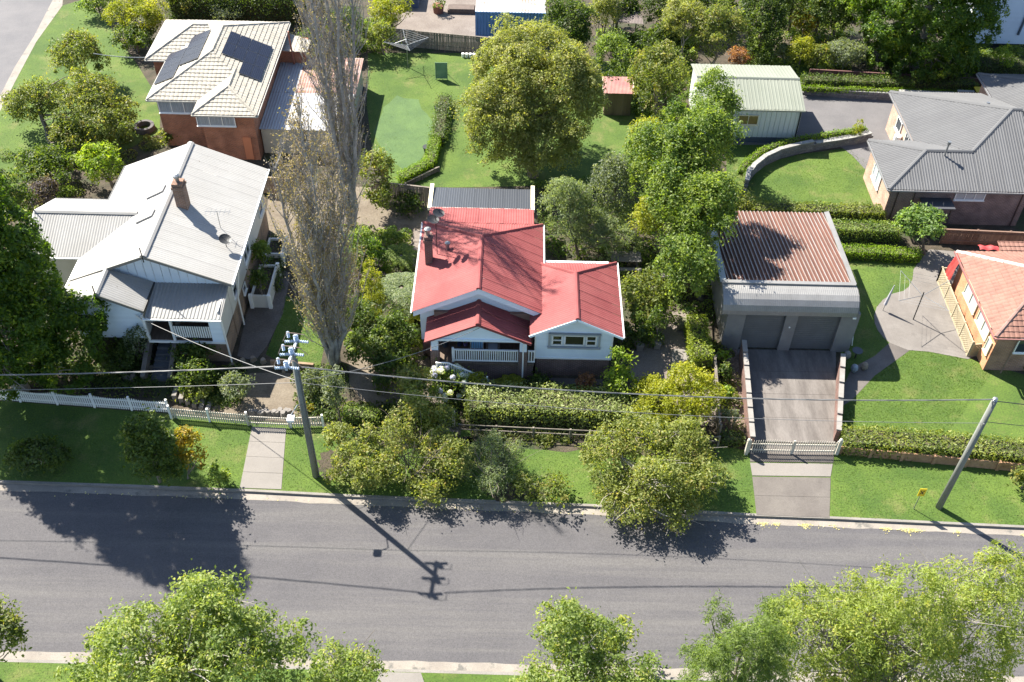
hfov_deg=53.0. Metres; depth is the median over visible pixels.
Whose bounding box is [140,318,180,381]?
stone stairs
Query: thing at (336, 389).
garden shrub
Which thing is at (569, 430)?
rail fence
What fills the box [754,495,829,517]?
driveway slab
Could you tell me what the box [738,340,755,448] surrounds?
driveway wall
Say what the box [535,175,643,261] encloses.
wattle shrub
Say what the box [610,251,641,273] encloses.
picnic table
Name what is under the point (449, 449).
street tree
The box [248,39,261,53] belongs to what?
solar panel
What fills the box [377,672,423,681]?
driveway slab
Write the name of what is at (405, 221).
garden path
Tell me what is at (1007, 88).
second grey house
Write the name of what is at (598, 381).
paving slab
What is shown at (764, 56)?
garden tree
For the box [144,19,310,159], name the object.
brick house
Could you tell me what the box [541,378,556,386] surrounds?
paving slab
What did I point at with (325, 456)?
bare soil
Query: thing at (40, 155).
garden shrub
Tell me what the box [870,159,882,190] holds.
window
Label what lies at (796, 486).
driveway slab
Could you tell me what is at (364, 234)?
feathery shrub
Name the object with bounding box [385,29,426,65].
clothes hoist
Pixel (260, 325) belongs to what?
dirt path
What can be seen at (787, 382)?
driveway slab
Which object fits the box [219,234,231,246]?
satellite dish
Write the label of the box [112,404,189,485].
verge tree
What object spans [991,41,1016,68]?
garden shrub
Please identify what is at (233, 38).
solar panel
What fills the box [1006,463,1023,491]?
verge shrub
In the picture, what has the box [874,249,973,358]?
concrete yard
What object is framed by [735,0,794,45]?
background tree
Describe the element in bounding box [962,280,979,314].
window
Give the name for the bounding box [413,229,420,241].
paving slab
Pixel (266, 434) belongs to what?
driveway slab
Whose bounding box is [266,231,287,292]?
wall shrubs
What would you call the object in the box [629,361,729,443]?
golden shrub
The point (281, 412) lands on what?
rock wall
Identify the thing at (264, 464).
driveway slab
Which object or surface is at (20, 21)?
side road
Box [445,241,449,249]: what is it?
roof vent
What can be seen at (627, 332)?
garden shrub
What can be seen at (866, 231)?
terrace hedge
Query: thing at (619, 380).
young tree
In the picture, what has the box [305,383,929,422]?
overhead cable
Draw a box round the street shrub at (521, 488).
[508,460,575,509]
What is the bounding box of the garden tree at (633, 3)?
[592,0,643,28]
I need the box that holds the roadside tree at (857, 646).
[768,538,1023,681]
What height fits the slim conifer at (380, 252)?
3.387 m
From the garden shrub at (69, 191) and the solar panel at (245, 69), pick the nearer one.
the garden shrub at (69, 191)
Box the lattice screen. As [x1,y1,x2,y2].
[936,266,981,356]
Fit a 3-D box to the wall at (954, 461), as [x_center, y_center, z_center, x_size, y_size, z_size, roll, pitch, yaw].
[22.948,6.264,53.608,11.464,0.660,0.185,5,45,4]
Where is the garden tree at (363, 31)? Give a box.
[320,4,369,45]
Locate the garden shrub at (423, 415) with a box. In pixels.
[414,399,437,428]
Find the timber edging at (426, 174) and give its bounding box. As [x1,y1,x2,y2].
[404,166,439,183]
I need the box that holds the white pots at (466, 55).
[461,53,474,57]
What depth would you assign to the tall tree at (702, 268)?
57.26 m
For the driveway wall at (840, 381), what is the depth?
56.10 m
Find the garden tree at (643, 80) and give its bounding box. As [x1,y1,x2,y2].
[633,63,673,91]
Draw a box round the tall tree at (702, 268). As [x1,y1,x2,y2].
[649,169,746,311]
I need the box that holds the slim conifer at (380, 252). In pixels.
[366,237,387,272]
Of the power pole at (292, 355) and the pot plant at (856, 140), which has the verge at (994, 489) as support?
the power pole at (292, 355)
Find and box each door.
[242,137,254,158]
[739,315,784,347]
[790,316,839,348]
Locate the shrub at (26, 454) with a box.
[0,431,73,479]
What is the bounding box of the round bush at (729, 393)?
[719,383,734,400]
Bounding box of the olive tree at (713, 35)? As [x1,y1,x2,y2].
[688,0,751,63]
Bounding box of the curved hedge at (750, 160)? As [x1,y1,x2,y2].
[736,123,868,176]
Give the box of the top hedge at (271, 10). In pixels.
[164,0,325,27]
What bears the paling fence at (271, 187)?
on the dirt yard at (371, 214)
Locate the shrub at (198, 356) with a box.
[166,338,224,395]
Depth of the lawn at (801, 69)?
83.11 m
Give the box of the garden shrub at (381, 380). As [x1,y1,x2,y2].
[370,374,395,394]
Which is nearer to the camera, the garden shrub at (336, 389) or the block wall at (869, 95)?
the garden shrub at (336, 389)
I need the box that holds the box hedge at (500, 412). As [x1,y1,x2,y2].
[462,379,647,431]
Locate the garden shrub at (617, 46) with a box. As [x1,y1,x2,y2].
[590,25,637,76]
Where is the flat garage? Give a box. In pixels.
[259,57,363,153]
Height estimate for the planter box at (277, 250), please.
1.050 m
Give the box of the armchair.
[486,342,499,355]
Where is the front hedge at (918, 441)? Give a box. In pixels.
[838,422,1023,463]
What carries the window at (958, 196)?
in the grey roof house at (954, 157)
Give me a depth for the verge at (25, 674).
44.84 m
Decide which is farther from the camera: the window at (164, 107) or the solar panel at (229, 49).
the solar panel at (229, 49)
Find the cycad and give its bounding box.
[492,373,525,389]
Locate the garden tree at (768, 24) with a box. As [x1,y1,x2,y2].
[743,5,789,59]
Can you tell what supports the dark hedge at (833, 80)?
on the ground at (104, 188)
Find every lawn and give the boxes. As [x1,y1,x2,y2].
[0,0,159,185]
[266,296,323,366]
[367,53,647,186]
[373,95,432,168]
[726,145,765,189]
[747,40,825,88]
[747,149,872,204]
[841,260,915,382]
[842,350,1023,442]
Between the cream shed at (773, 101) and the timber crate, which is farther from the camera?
the timber crate
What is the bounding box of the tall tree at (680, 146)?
[620,89,749,255]
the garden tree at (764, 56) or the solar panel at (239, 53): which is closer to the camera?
the solar panel at (239, 53)
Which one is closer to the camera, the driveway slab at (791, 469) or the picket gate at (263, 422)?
the driveway slab at (791, 469)
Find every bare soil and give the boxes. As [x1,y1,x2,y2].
[317,450,344,482]
[350,425,476,451]
[467,430,718,457]
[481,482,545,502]
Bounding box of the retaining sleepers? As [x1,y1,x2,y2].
[270,359,313,369]
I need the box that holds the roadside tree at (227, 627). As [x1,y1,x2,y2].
[53,558,325,681]
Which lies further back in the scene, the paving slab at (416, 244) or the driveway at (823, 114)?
the driveway at (823, 114)
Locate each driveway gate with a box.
[748,439,794,453]
[791,440,838,454]
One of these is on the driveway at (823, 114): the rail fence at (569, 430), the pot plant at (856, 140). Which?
the pot plant at (856, 140)
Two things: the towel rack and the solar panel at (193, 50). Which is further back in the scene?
the solar panel at (193, 50)
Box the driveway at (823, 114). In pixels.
[734,95,892,169]
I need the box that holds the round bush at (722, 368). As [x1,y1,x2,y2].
[717,361,734,381]
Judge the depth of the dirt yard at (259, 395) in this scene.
56.42 m
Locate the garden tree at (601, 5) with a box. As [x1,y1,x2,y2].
[588,0,627,37]
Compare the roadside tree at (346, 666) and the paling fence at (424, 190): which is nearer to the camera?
the roadside tree at (346, 666)
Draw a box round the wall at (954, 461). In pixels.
[839,446,1023,471]
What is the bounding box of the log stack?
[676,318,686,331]
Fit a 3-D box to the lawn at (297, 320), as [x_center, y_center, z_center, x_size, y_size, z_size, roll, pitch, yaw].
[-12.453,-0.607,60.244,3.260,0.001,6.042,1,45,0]
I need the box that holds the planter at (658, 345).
[654,339,661,348]
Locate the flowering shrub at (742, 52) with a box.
[725,45,754,64]
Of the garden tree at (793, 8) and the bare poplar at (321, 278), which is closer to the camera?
the bare poplar at (321, 278)
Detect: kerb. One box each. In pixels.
[0,480,1023,528]
[0,659,833,681]
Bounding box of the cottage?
[410,207,624,379]
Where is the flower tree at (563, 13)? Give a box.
[542,0,600,48]
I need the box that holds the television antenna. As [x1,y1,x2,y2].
[204,208,225,227]
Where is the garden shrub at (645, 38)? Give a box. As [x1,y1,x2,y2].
[618,28,660,56]
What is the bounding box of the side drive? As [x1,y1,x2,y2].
[629,312,715,425]
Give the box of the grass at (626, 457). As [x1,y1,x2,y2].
[0,7,1023,681]
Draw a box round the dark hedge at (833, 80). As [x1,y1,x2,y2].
[800,71,979,90]
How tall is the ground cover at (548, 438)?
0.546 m
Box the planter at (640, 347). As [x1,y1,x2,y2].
[636,341,643,350]
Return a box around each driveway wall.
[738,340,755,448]
[833,353,845,441]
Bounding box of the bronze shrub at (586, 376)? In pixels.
[574,372,596,389]
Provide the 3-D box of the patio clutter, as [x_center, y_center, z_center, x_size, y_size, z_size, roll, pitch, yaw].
[19.838,0.762,59.155,0.600,0.630,0.600,1,45,0]
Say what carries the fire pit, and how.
on the lawn at (134, 83)
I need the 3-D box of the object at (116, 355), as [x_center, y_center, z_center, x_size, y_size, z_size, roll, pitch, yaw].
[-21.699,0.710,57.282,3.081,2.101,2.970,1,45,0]
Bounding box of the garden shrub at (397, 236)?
[379,226,408,248]
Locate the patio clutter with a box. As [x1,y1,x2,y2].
[852,347,862,357]
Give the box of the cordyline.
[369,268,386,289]
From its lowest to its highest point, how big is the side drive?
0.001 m
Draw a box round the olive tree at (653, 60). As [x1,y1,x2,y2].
[623,39,691,123]
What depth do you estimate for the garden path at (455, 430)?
55.05 m
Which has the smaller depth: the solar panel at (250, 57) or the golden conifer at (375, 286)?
the golden conifer at (375, 286)
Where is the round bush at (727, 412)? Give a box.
[717,406,740,429]
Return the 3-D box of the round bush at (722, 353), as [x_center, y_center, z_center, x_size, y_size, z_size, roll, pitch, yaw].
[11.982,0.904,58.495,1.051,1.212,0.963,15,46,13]
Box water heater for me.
[893,133,901,139]
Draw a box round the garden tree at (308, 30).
[296,26,323,56]
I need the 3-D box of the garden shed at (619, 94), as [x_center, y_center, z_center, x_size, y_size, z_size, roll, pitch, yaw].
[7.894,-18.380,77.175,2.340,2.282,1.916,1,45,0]
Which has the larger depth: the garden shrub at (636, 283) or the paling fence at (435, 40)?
the paling fence at (435, 40)
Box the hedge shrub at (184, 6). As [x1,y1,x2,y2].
[168,0,197,14]
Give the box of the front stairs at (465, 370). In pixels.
[436,362,489,383]
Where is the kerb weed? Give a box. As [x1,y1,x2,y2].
[634,650,670,681]
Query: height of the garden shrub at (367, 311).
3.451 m
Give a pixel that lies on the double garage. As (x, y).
(787, 281)
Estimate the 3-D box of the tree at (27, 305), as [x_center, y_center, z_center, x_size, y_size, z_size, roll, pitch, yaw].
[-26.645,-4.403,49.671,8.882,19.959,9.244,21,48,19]
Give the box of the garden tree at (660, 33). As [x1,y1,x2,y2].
[651,19,686,49]
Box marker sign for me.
[913,489,926,508]
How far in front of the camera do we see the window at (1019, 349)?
57.52 m
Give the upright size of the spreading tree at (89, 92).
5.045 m
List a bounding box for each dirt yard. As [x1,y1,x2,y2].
[178,373,319,422]
[267,185,396,265]
[349,347,430,409]
[396,0,475,41]
[672,349,714,367]
[773,25,831,62]
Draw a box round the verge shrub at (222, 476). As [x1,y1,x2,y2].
[204,459,231,493]
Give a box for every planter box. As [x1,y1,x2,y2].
[248,262,280,308]
[262,236,288,265]
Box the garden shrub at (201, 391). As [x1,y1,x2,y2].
[175,379,213,403]
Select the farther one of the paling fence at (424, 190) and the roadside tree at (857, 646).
the paling fence at (424, 190)
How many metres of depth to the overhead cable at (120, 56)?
74.04 m
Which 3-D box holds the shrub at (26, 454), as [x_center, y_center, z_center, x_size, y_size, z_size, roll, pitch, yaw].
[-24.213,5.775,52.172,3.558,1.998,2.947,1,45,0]
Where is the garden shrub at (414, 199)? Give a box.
[391,189,428,219]
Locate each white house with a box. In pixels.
[31,141,269,362]
[962,0,1023,47]
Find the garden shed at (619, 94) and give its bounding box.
[602,76,634,115]
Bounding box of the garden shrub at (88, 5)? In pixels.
[72,0,114,16]
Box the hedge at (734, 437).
[720,427,746,448]
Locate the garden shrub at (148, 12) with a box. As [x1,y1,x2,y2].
[100,0,170,39]
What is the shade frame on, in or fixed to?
on the lawn at (469, 174)
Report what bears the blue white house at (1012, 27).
on the ground at (104, 188)
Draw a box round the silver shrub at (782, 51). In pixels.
[773,40,793,63]
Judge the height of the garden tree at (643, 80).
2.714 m
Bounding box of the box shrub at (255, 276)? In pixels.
[246,265,269,294]
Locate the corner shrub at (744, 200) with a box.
[733,183,761,211]
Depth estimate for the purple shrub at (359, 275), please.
62.12 m
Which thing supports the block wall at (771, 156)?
on the lawn at (821, 158)
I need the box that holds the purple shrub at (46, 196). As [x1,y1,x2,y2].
[24,173,60,207]
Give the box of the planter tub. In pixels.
[432,0,445,14]
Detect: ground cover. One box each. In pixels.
[0,126,746,453]
[26,339,465,432]
[298,0,1023,127]
[339,158,715,410]
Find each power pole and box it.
[273,331,319,477]
[935,397,997,509]
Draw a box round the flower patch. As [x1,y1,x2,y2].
[297,401,315,413]
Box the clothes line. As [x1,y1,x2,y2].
[899,271,949,319]
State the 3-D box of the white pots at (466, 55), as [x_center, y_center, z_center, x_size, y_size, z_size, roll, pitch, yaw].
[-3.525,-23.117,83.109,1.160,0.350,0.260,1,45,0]
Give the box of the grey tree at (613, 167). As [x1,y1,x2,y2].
[582,148,641,219]
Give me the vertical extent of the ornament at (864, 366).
0.550 m
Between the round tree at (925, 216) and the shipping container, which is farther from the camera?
the shipping container
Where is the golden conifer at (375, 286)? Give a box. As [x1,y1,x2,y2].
[358,257,385,321]
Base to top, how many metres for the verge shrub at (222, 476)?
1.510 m
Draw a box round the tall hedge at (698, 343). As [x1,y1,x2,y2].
[682,313,714,372]
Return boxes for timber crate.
[448,4,475,13]
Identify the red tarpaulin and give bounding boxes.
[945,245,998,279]
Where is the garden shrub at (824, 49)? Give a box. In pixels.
[804,40,835,68]
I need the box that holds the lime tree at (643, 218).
[624,113,672,254]
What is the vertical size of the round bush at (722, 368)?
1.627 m
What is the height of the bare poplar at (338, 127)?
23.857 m
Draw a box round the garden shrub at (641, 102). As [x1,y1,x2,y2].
[629,91,654,116]
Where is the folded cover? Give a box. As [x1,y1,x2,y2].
[883,285,894,309]
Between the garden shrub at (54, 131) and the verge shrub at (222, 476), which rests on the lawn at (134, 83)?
the garden shrub at (54, 131)
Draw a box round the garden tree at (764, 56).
[744,46,776,64]
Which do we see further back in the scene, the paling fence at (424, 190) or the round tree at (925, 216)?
the paling fence at (424, 190)
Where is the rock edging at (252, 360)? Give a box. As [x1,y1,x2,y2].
[119,356,285,383]
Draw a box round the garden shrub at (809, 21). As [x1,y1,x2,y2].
[790,6,822,37]
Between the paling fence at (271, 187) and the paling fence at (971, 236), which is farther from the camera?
the paling fence at (271, 187)
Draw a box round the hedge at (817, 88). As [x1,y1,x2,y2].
[801,84,970,95]
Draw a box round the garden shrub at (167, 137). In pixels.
[157,127,175,145]
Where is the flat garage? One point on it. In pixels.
(272, 118)
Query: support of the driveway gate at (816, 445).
on the driveway slab at (782, 456)
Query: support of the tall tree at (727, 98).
on the ground at (104, 188)
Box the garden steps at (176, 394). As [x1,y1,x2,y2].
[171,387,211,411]
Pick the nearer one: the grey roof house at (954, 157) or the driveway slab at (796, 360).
the driveway slab at (796, 360)
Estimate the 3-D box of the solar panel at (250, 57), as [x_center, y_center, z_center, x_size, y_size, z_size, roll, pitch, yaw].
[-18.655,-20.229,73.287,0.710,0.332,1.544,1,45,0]
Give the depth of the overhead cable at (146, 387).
47.90 m
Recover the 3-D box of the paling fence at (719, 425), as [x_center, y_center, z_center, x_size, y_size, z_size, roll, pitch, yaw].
[11.256,2.969,56.434,0.174,1.020,5.292,4,45,3]
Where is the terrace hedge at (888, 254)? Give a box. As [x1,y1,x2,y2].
[836,241,922,263]
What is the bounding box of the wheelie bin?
[974,87,980,92]
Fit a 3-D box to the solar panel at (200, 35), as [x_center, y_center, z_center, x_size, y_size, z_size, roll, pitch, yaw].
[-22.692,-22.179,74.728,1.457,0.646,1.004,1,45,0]
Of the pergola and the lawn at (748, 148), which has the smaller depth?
the pergola
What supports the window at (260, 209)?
in the white house at (191, 272)
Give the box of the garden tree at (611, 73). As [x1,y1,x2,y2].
[600,65,626,93]
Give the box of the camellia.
[343,308,420,386]
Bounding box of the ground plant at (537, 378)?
[520,367,560,397]
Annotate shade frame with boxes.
[435,62,447,79]
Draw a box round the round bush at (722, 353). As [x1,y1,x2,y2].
[714,348,731,362]
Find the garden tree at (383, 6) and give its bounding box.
[365,0,413,30]
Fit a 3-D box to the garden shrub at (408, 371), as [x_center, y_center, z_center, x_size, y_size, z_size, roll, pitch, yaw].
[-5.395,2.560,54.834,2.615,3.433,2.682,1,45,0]
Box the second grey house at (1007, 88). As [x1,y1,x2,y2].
[976,72,1023,166]
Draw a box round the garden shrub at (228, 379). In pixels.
[217,367,256,402]
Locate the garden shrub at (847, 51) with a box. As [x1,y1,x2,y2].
[827,36,867,69]
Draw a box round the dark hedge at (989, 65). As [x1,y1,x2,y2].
[971,50,1023,76]
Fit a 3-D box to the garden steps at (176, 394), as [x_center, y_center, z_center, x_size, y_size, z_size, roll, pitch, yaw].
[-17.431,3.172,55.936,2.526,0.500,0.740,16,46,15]
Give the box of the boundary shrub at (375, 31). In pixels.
[363,17,403,54]
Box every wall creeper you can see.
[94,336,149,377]
[122,323,155,359]
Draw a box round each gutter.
[0,0,62,109]
[0,484,1023,535]
[0,651,1023,681]
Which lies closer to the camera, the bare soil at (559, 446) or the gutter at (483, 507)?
the gutter at (483, 507)
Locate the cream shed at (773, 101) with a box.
[688,64,805,142]
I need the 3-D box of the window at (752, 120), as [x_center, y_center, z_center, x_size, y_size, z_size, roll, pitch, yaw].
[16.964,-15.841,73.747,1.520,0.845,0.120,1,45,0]
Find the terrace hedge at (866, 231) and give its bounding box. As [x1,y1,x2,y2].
[826,218,903,243]
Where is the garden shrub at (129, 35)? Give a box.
[107,20,156,52]
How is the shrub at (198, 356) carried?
on the ground at (104, 188)
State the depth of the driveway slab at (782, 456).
54.07 m
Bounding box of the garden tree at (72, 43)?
[44,24,111,73]
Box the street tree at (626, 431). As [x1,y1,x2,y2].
[577,402,732,536]
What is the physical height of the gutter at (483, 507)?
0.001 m
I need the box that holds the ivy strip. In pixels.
[427,92,455,146]
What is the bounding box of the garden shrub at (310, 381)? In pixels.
[291,367,324,394]
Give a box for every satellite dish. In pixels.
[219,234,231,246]
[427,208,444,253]
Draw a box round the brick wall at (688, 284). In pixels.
[661,273,695,293]
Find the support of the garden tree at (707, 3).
on the ground at (104, 188)
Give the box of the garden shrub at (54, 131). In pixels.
[46,117,93,152]
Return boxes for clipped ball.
[465,369,488,388]
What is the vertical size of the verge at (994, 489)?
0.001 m
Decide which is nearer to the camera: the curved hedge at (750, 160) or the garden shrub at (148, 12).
the curved hedge at (750, 160)
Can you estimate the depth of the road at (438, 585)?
49.09 m
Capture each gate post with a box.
[744,438,750,454]
[835,438,842,454]
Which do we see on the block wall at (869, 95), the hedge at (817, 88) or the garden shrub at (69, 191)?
the hedge at (817, 88)
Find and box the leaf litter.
[54,491,1023,535]
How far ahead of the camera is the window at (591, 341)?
55.90 m
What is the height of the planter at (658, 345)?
0.460 m
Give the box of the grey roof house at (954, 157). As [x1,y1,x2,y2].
[863,90,1023,231]
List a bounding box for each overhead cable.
[0,366,274,375]
[18,382,294,389]
[93,53,145,57]
[146,321,293,379]
[301,366,992,400]
[302,328,478,380]
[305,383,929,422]
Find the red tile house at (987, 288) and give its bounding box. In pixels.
[951,241,1023,372]
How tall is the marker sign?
1.710 m
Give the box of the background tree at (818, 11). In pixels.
[794,0,860,36]
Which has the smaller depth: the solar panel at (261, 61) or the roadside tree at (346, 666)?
the roadside tree at (346, 666)
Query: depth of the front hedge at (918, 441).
53.76 m
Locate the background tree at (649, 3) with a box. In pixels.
[634,0,681,23]
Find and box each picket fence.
[0,388,168,413]
[166,405,249,423]
[289,414,324,427]
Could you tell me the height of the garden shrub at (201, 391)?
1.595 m
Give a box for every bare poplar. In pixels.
[260,76,370,367]
[292,0,374,228]
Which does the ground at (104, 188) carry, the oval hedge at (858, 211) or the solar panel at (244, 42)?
the oval hedge at (858, 211)
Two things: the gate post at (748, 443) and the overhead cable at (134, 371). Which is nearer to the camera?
the overhead cable at (134, 371)
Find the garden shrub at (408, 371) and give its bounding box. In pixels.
[386,361,434,404]
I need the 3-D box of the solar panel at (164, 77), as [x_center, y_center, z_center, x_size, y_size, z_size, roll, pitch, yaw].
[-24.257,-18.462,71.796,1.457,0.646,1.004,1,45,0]
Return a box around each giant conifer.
[835,0,876,37]
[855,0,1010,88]
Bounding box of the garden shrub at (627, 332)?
[613,320,634,354]
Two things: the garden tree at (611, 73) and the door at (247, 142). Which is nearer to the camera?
the door at (247, 142)
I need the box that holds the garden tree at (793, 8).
[781,0,819,31]
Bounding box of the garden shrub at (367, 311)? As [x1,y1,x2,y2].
[345,294,381,339]
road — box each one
[0,0,51,94]
[0,490,1023,676]
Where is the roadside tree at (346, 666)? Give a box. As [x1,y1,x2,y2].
[298,630,394,681]
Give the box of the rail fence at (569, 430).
[458,423,720,446]
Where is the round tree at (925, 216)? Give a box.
[891,200,947,254]
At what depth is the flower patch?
55.44 m
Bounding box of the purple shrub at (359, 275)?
[349,269,368,290]
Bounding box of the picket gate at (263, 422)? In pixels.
[245,413,289,427]
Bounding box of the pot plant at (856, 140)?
[851,116,863,142]
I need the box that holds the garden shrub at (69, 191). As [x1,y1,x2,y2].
[52,184,77,197]
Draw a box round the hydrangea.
[426,358,469,402]
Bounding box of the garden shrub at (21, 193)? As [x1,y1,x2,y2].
[0,167,36,222]
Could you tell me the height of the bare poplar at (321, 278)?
18.710 m
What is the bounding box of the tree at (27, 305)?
[0,174,110,402]
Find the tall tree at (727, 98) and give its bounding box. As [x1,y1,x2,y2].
[689,63,747,164]
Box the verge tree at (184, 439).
[172,424,208,478]
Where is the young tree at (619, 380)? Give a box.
[595,345,640,399]
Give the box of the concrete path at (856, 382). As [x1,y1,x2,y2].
[843,343,908,404]
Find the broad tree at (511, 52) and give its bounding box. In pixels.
[451,11,611,178]
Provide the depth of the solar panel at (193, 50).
73.19 m
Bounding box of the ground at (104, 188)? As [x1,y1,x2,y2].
[0,0,1023,449]
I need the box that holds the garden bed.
[717,341,746,444]
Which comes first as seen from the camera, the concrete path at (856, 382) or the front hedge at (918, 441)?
the front hedge at (918, 441)
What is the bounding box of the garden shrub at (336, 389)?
[320,364,350,420]
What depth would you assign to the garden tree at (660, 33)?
81.55 m
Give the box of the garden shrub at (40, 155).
[7,142,78,194]
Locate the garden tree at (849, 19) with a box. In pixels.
[819,0,860,38]
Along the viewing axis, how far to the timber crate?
88.40 m
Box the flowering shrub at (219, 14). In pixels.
[207,2,242,20]
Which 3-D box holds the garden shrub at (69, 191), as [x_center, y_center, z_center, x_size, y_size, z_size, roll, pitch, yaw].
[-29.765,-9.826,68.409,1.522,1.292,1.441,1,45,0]
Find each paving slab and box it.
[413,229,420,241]
[413,242,418,253]
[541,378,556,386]
[558,378,579,386]
[582,379,601,387]
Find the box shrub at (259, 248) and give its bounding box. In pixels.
[250,236,271,267]
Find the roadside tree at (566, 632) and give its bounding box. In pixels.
[506,587,663,681]
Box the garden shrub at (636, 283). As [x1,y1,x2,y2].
[615,263,671,328]
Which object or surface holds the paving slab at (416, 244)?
on the garden path at (405, 221)
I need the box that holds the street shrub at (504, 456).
[460,427,540,503]
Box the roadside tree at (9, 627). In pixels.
[0,592,31,663]
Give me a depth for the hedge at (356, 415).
54.79 m
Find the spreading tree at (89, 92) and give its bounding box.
[0,64,141,145]
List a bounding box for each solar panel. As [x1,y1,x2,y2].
[154,70,175,83]
[158,62,179,75]
[162,55,182,68]
[165,47,186,61]
[179,51,200,64]
[182,43,203,57]
[186,36,207,49]
[190,29,210,42]
[222,42,235,56]
[226,31,240,45]
[233,46,246,60]
[237,35,251,49]
[239,61,253,76]
[244,50,257,64]
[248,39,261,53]
[250,66,263,80]
[254,54,267,68]
[259,43,271,57]
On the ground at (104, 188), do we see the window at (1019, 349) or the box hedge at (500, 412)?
the box hedge at (500, 412)
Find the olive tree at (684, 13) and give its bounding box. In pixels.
[656,0,710,58]
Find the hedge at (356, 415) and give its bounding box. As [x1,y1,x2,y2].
[341,403,383,427]
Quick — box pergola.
[427,183,534,211]
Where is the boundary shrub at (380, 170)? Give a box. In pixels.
[358,144,397,212]
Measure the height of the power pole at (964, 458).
8.321 m
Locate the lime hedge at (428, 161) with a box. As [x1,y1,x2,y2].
[396,133,441,183]
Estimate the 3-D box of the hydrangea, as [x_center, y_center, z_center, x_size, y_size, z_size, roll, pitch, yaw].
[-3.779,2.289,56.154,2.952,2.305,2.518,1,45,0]
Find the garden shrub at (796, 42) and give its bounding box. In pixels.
[786,32,818,67]
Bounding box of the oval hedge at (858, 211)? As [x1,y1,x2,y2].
[749,198,887,223]
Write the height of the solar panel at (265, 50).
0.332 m
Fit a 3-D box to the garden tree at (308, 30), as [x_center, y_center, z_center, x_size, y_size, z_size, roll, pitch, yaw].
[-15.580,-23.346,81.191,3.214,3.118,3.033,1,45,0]
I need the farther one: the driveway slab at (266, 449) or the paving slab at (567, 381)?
the paving slab at (567, 381)
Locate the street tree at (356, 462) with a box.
[317,417,391,493]
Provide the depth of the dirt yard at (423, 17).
87.54 m
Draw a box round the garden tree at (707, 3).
[675,0,738,18]
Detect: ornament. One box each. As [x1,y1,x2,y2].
[844,351,850,358]
[851,364,857,372]
[861,362,867,370]
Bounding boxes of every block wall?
[743,131,873,192]
[802,89,974,100]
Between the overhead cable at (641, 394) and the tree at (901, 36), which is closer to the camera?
the overhead cable at (641, 394)
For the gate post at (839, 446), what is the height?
1.260 m
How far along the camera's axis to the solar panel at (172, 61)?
73.23 m
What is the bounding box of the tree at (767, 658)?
[676,587,807,681]
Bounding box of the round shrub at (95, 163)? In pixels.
[72,139,124,187]
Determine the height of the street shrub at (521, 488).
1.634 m
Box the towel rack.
[470,342,482,348]
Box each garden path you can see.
[396,203,428,304]
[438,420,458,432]
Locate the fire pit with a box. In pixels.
[134,119,155,134]
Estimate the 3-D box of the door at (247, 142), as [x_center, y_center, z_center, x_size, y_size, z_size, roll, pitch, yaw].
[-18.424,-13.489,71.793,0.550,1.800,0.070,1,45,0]
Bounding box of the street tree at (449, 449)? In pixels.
[369,385,475,507]
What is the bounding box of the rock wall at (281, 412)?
[248,407,291,417]
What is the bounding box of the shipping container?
[475,0,545,41]
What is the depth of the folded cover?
61.54 m
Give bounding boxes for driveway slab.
[240,472,282,488]
[243,456,283,472]
[246,441,284,457]
[249,427,285,442]
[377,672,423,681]
[737,349,835,371]
[750,371,835,394]
[750,443,834,462]
[750,463,832,476]
[751,393,834,418]
[752,477,830,496]
[754,417,834,443]
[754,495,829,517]
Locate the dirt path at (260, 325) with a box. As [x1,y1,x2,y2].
[237,270,290,359]
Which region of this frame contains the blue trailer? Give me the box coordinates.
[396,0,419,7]
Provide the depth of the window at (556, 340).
55.90 m
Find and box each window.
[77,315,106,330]
[157,100,195,114]
[195,114,236,127]
[231,274,236,299]
[242,237,251,265]
[242,281,247,295]
[257,196,263,218]
[551,335,562,345]
[564,336,584,345]
[585,336,596,346]
[738,115,758,125]
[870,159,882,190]
[894,116,902,133]
[953,191,987,201]
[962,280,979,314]
[974,306,991,341]
[982,336,992,355]
[1012,338,1023,353]
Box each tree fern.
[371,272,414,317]
[379,243,417,272]
[395,305,419,324]
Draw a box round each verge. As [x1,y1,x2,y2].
[0,401,1023,524]
[0,662,717,681]
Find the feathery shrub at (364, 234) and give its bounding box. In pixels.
[344,222,382,266]
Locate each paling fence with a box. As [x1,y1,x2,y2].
[263,177,288,193]
[371,181,429,205]
[382,28,492,52]
[712,355,722,435]
[809,69,982,86]
[939,228,1023,245]
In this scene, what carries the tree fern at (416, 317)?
on the ground at (104, 188)
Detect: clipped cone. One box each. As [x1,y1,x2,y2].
[625,305,651,349]
[644,304,669,347]
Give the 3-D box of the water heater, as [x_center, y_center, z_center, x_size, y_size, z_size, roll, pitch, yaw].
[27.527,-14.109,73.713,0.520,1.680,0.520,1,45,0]
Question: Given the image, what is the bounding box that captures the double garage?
[706,210,860,351]

